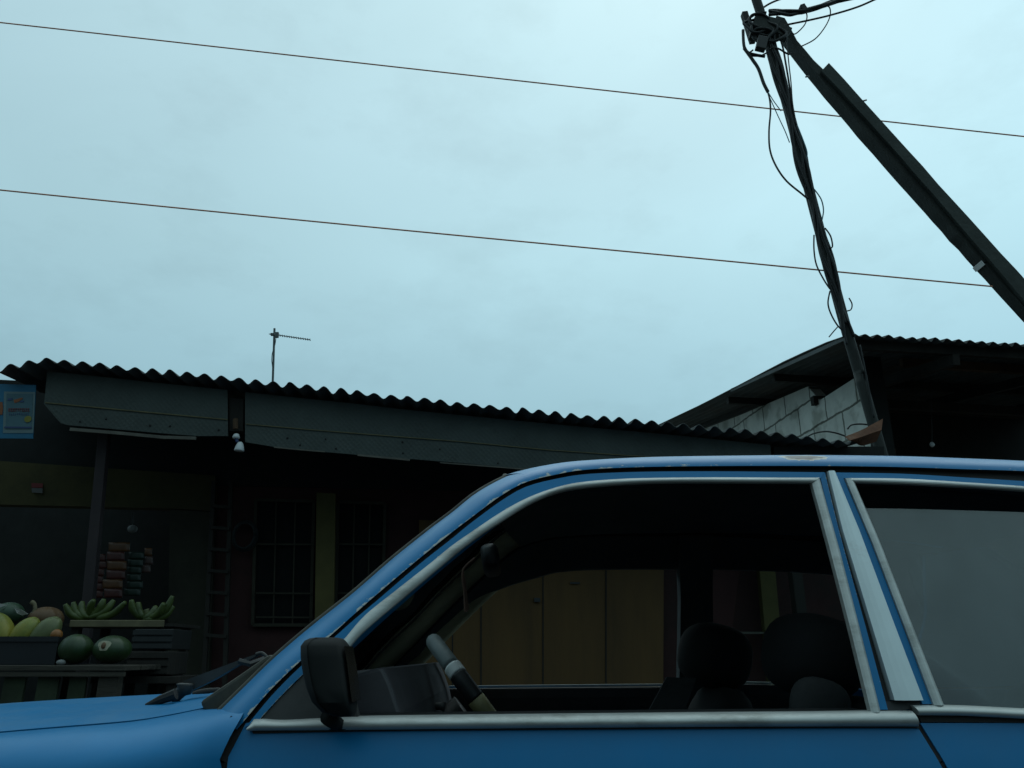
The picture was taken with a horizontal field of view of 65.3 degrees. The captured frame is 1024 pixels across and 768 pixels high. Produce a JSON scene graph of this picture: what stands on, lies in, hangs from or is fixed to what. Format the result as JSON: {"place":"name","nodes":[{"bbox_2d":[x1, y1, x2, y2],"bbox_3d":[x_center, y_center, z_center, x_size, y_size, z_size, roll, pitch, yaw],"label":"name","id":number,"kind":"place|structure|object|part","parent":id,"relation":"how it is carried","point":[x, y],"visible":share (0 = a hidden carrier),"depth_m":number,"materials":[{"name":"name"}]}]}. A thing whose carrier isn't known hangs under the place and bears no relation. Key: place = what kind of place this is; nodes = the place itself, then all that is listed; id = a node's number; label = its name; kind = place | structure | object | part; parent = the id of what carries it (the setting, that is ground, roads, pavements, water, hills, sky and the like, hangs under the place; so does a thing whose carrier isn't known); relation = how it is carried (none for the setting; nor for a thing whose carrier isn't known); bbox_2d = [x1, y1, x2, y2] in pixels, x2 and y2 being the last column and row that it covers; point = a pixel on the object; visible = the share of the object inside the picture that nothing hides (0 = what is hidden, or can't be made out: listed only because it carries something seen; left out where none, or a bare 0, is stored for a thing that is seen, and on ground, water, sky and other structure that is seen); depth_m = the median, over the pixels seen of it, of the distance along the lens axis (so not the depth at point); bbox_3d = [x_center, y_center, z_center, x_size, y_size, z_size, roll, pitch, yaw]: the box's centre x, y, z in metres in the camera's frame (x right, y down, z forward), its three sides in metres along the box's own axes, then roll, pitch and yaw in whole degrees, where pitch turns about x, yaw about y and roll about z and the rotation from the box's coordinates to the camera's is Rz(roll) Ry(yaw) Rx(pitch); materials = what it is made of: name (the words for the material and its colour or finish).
{"place":"outdoors","nodes":[
{"label":"outdoors","id":0,"kind":"place"},
{"bbox_2d":[0,455,1023,767],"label":"blue car","id":1,"kind":"object","parent":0,"point":[920,559],"visible":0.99,"depth_m":1.46,"materials":[{"name":"paint"}]},
{"bbox_2d":[461,557,474,611],"bbox_3d":[-0.099,0.457,1.819,0.032,0.121,0.025,0,-19,0],"label":"mirror tassel","id":2,"kind":"object","parent":1,"relation":"hanging from","point":[465,599],"visible":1,"depth_m":1.81,"materials":[{"name":"black fabric"}]},
{"bbox_3d":[0.093,1.023,2.387,1.156,1.089,0.266,0,-19,0],"label":"front door","id":3,"kind":"part","parent":1,"relation":"part of","materials":[{"name":"blue paint"}]},
{"bbox_3d":[0.093,0.656,1.305,1.156,1.089,0.257,0,-19,0],"label":"front door","id":4,"kind":"part","parent":1,"relation":"part of","materials":[{"name":"blue paint"}]},
{"bbox_3d":[1.143,1.023,2.384,1.275,1.087,0.270,0,-19,0],"label":"rear door","id":5,"kind":"part","parent":1,"relation":"part of","materials":[{"name":"blue paint"}]},
{"bbox_3d":[1.207,0.657,1.305,1.148,1.086,0.257,0,-19,0],"label":"rear door","id":6,"kind":"part","parent":1,"relation":"part of","materials":[{"name":"blue paint"}]},
{"bbox_2d":[0,22,1023,136],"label":"span wire","id":7,"kind":"object","parent":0,"point":[497,78],"visible":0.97,"depth_m":8.01,"materials":[{"name":"black metal"}]},
{"bbox_2d":[0,0,1023,423],"label":"sky","id":8,"kind":"structure","parent":0,"point":[581,332],"materials":[{"name":"blue"}]},
{"bbox_2d":[658,334,1023,460],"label":"block house","id":9,"kind":"structure","parent":0,"point":[977,388],"depth_m":8.44,"materials":[{"name":"grey concrete"}]},
{"bbox_2d":[929,390,934,446],"bbox_3d":[4.007,0.276,7.640,0.130,0.674,0.043,0,-19,0],"label":"porch bulb","id":10,"kind":"object","parent":9,"relation":"hanging from","point":[931,444],"visible":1,"depth_m":7.61,"materials":[{"name":"white glass"}]},
{"label":"ground","id":11,"kind":"structure","parent":0,"visible":0},
{"bbox_2d":[0,664,168,703],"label":"market table","id":12,"kind":"object","parent":11,"relation":"on","point":[110,680],"visible":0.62,"depth_m":3.77,"materials":[{"name":"grey wood"}]},
{"bbox_2d":[0,636,92,664],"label":"fruit crate","id":13,"kind":"object","parent":12,"relation":"on","point":[28,650],"visible":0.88,"depth_m":3.89,"materials":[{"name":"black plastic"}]},
{"bbox_2d":[0,613,14,635],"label":"papaya","id":14,"kind":"object","parent":13,"relation":"in","point":[7,626],"visible":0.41,"depth_m":4.01,"materials":[{"name":"yellow food"}]},
{"bbox_2d":[0,602,24,624],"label":"squash","id":15,"kind":"object","parent":14,"relation":"on","point":[11,613],"visible":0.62,"depth_m":4.16,"materials":[{"name":"green food"}]},
{"bbox_2d":[15,608,27,615],"bbox_3d":[-2.543,1.181,4.146,0.091,0.038,0.018,-3,-19,9],"label":"paper scrap","id":16,"kind":"object","parent":15,"relation":"on","point":[20,612],"visible":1,"depth_m":4.14,"materials":[{"name":"white paper"}]},
{"bbox_2d":[9,617,39,635],"bbox_3d":[-2.462,1.259,4.026,0.132,0.167,0.115,0,-19,0],"label":"papaya","id":17,"kind":"object","parent":13,"relation":"in","point":[26,627],"visible":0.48,"depth_m":4.00,"materials":[{"name":"food"}]},
{"bbox_2d":[27,600,63,622],"bbox_3d":[-2.461,1.227,4.230,0.173,0.157,0.165,0,-19,0],"label":"brown pumpkin","id":18,"kind":"object","parent":13,"relation":"in","point":[41,613],"visible":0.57,"depth_m":4.19,"materials":[{"name":"brown food"}]},
{"bbox_2d":[30,616,62,635],"bbox_3d":[-2.369,1.265,4.045,0.146,0.171,0.121,0,-19,0],"label":"papaya","id":19,"kind":"object","parent":13,"relation":"in","point":[46,626],"visible":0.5,"depth_m":4.02,"materials":[{"name":"green food"}]},
{"bbox_2d":[50,629,62,636],"bbox_3d":[-2.263,1.247,3.970,0.056,0.056,0.056,0,-19,0],"label":"orange","id":20,"kind":"object","parent":13,"relation":"in","point":[57,632],"visible":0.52,"depth_m":3.96,"materials":[{"name":"orange food"}]},
{"bbox_2d":[56,659,65,664],"bbox_3d":[-2.164,1.336,3.834,0.044,0.028,0.038,0,-19,0],"label":"garlic bulb","id":21,"kind":"object","parent":12,"relation":"on","point":[61,662],"visible":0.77,"depth_m":3.82,"materials":[{"name":"white food"}]},
{"bbox_2d":[58,634,93,663],"bbox_3d":[-2.139,1.300,3.920,0.159,0.140,0.154,0,-19,0],"label":"green melon","id":22,"kind":"object","parent":12,"relation":"on","point":[75,649],"visible":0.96,"depth_m":3.87,"materials":[{"name":"green food"}]},
{"bbox_2d":[92,635,131,663],"bbox_3d":[-1.960,1.301,3.915,0.179,0.132,0.182,0,-19,0],"label":"green melon","id":23,"kind":"object","parent":12,"relation":"on","point":[112,649],"visible":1,"depth_m":3.86,"materials":[{"name":"green food"}]},
{"bbox_2d":[59,620,200,699],"bbox_3d":[-2.094,1.884,4.230,0.598,1.202,0.398,0,-19,0],"label":"display shelf","id":24,"kind":"object","parent":11,"relation":"on","point":[104,626],"visible":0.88,"depth_m":4.23,"materials":[{"name":"brown wood"}]},
{"bbox_2d":[63,599,126,619],"bbox_3d":[-2.268,1.236,4.365,0.344,0.123,0.081,0,-19,0],"label":"banana bunch","id":25,"kind":"object","parent":24,"relation":"on","point":[90,611],"visible":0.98,"depth_m":4.34,"materials":[{"name":"green food"}]},
{"bbox_2d":[128,596,174,619],"bbox_3d":[-1.972,1.231,4.367,0.234,0.146,0.081,0,-19,0],"label":"banana bunch","id":26,"kind":"object","parent":24,"relation":"on","point":[163,611],"visible":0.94,"depth_m":4.35,"materials":[{"name":"green food"}]},
{"bbox_2d":[90,675,199,697],"bbox_3d":[-1.916,1.987,4.099,0.440,0.922,0.400,0,-19,0],"label":"bench","id":27,"kind":"object","parent":11,"relation":"on","point":[129,681],"visible":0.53,"depth_m":4.06,"materials":[{"name":"brown wood"}]},
{"bbox_2d":[125,652,188,674],"bbox_3d":[-1.878,1.482,4.244,0.213,0.114,0.270,0,-19,0],"label":"stacked crate","id":28,"kind":"object","parent":27,"relation":"on","point":[171,663],"visible":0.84,"depth_m":4.13,"materials":[{"name":"grey wood"}]},
{"bbox_2d":[132,629,191,649],"bbox_3d":[-1.888,1.382,4.320,0.211,0.102,0.270,0,-19,0],"label":"stacked crate","id":29,"kind":"object","parent":28,"relation":"on","point":[160,639],"visible":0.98,"depth_m":4.20,"materials":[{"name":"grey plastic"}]},
{"bbox_2d":[0,358,972,701],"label":"market shop","id":30,"kind":"structure","parent":11,"relation":"on","point":[340,494],"depth_m":5.71,"materials":[{"name":"grey wood"}]},
{"bbox_2d":[0,384,35,438],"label":"shop banner","id":31,"kind":"object","parent":30,"relation":"hanging from","point":[17,410],"visible":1,"depth_m":5.03,"materials":[{"name":"blue"}]},
{"bbox_2d":[31,483,42,492],"bbox_3d":[-3.359,0.736,5.652,0.086,0.070,0.004,2,-19,-6],"label":"flag sticker","id":32,"kind":"object","parent":30,"relation":"attached to","point":[37,487],"visible":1,"depth_m":5.65,"materials":[{"name":"paper"}]},
{"bbox_2d":[96,554,106,597],"bbox_3d":[-2.756,1.276,5.317,0.117,0.285,0.006,2,-19,-6],"label":"sachet strip","id":33,"kind":"object","parent":30,"relation":"hanging from","point":[103,564],"visible":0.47,"depth_m":5.32,"materials":[{"name":"brown plastic"}]},
{"bbox_2d":[103,543,129,597],"bbox_3d":[-2.641,1.237,5.321,0.146,0.361,0.006,2,-19,-6],"label":"sachet strip","id":34,"kind":"object","parent":30,"relation":"hanging from","point":[116,565],"visible":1,"depth_m":5.32,"materials":[{"name":"brown plastic"}]},
{"bbox_2d":[127,510,137,532],"bbox_3d":[-2.759,0.896,5.852,0.081,0.388,0.068,-10,-21,27],"label":"indoor bulb","id":35,"kind":"object","parent":30,"relation":"hanging from","point":[132,528],"visible":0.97,"depth_m":5.78,"materials":[{"name":"white glass"}]},
{"bbox_2d":[124,552,143,595],"bbox_3d":[-2.531,1.274,5.364,0.125,0.288,0.006,2,-19,-6],"label":"sachet strip","id":36,"kind":"object","parent":30,"relation":"hanging from","point":[135,566],"visible":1,"depth_m":5.36,"materials":[{"name":"teal plastic"}]},
{"bbox_2d":[142,548,152,572],"bbox_3d":[-2.469,1.196,5.418,0.073,0.165,0.006,2,-19,-6],"label":"sachet strip","id":37,"kind":"object","parent":30,"relation":"hanging from","point":[148,560],"visible":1,"depth_m":5.42,"materials":[{"name":"plastic"}]},
{"bbox_2d":[201,480,232,688],"bbox_3d":[-2.003,1.408,5.453,0.267,1.519,0.045,2,-19,-6],"label":"ladder","id":38,"kind":"object","parent":30,"relation":"attached to","point":[227,572],"visible":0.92,"depth_m":5.47,"materials":[{"name":"brown wood"}]},
{"bbox_2d":[232,418,243,451],"bbox_3d":[-1.745,0.324,5.094,0.094,0.217,0.062,0,-19,0],"label":"eave lamp","id":39,"kind":"object","parent":30,"relation":"hanging from","point":[239,446],"visible":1,"depth_m":5.07,"materials":[{"name":"white"}]},
{"bbox_2d":[232,520,257,551],"bbox_3d":[-1.903,1.080,5.687,0.186,0.226,0.042,2,-19,-6],"label":"hose coil","id":40,"kind":"object","parent":30,"relation":"hanging from","point":[251,545],"visible":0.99,"depth_m":5.68,"materials":[{"name":"black rubber"}]},
{"bbox_2d":[251,498,315,626],"bbox_3d":[-1.635,1.267,5.707,0.485,0.894,0.056,2,-19,-6],"label":"window","id":41,"kind":"structure","parent":30,"relation":"in","point":[284,550],"depth_m":5.71,"materials":[{"name":"black glass"}]},
{"bbox_2d":[270,328,310,380],"bbox_3d":[-1.860,-0.140,6.588,0.350,0.694,0.052,0,-19,0],"label":"tv antenna","id":42,"kind":"object","parent":30,"relation":"on","point":[274,334],"visible":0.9,"depth_m":6.65,"materials":[{"name":"grey metal"}]},
{"bbox_2d":[335,500,386,602],"bbox_3d":[-1.095,1.365,5.734,0.396,1.055,0.056,2,-19,-6],"label":"window","id":43,"kind":"structure","parent":30,"relation":"in","point":[360,525],"depth_m":5.82,"materials":[{"name":"black glass"}]},
{"bbox_2d":[419,520,663,688],"bbox_3d":[0.234,1.744,5.740,1.849,1.508,0.057,2,-19,-6],"label":"folding door","id":44,"kind":"structure","parent":30,"relation":"in","point":[586,626],"depth_m":5.74,"materials":[{"name":"brown wood"}]},
{"bbox_2d":[808,431,844,436],"bbox_3d":[2.261,0.372,5.786,0.319,0.071,0.012,2,-19,-6],"label":"loose wire","id":45,"kind":"object","parent":30,"relation":"attached to","point":[827,431],"visible":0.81,"depth_m":5.79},
{"bbox_2d":[845,419,882,445],"bbox_3d":[2.394,0.321,5.433,0.292,0.185,0.074,2,-19,-6],"label":"metal flashing","id":46,"kind":"object","parent":30,"relation":"attached to","point":[870,434],"visible":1,"depth_m":5.41,"materials":[{"name":"brown metal"}]},
{"bbox_2d":[741,0,955,688],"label":"utility pole","id":47,"kind":"object","parent":11,"relation":"on","point":[763,31],"visible":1,"depth_m":6.47,"materials":[{"name":"brown wood"}]},
{"bbox_2d":[0,189,992,286],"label":"span wire","id":48,"kind":"object","parent":47,"relation":"attached to","point":[493,238],"visible":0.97,"depth_m":6.39,"materials":[{"name":"black metal"}]},
{"bbox_2d":[768,0,850,46],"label":"cable bundle","id":49,"kind":"object","parent":47,"relation":"attached to","point":[803,9],"visible":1,"depth_m":7.00,"materials":[{"name":"black rubber"}]},
{"bbox_2d":[785,0,874,25],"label":"service cable","id":50,"kind":"object","parent":47,"relation":"attached to","point":[843,11],"visible":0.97,"depth_m":7.03,"materials":[{"name":"black rubber"}]},
{"bbox_2d":[847,423,866,428],"bbox_3d":[2.555,0.314,5.892,0.184,0.050,0.012,2,-19,-6],"label":"loose wire","id":51,"kind":"object","parent":47,"relation":"attached to","point":[849,426],"visible":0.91,"depth_m":5.89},
{"bbox_2d":[776,16,1023,321],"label":"timber stay","id":52,"kind":"object","parent":11,"relation":"on","point":[968,239],"visible":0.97,"depth_m":6.62,"materials":[{"name":"brown wood"}]}
]}

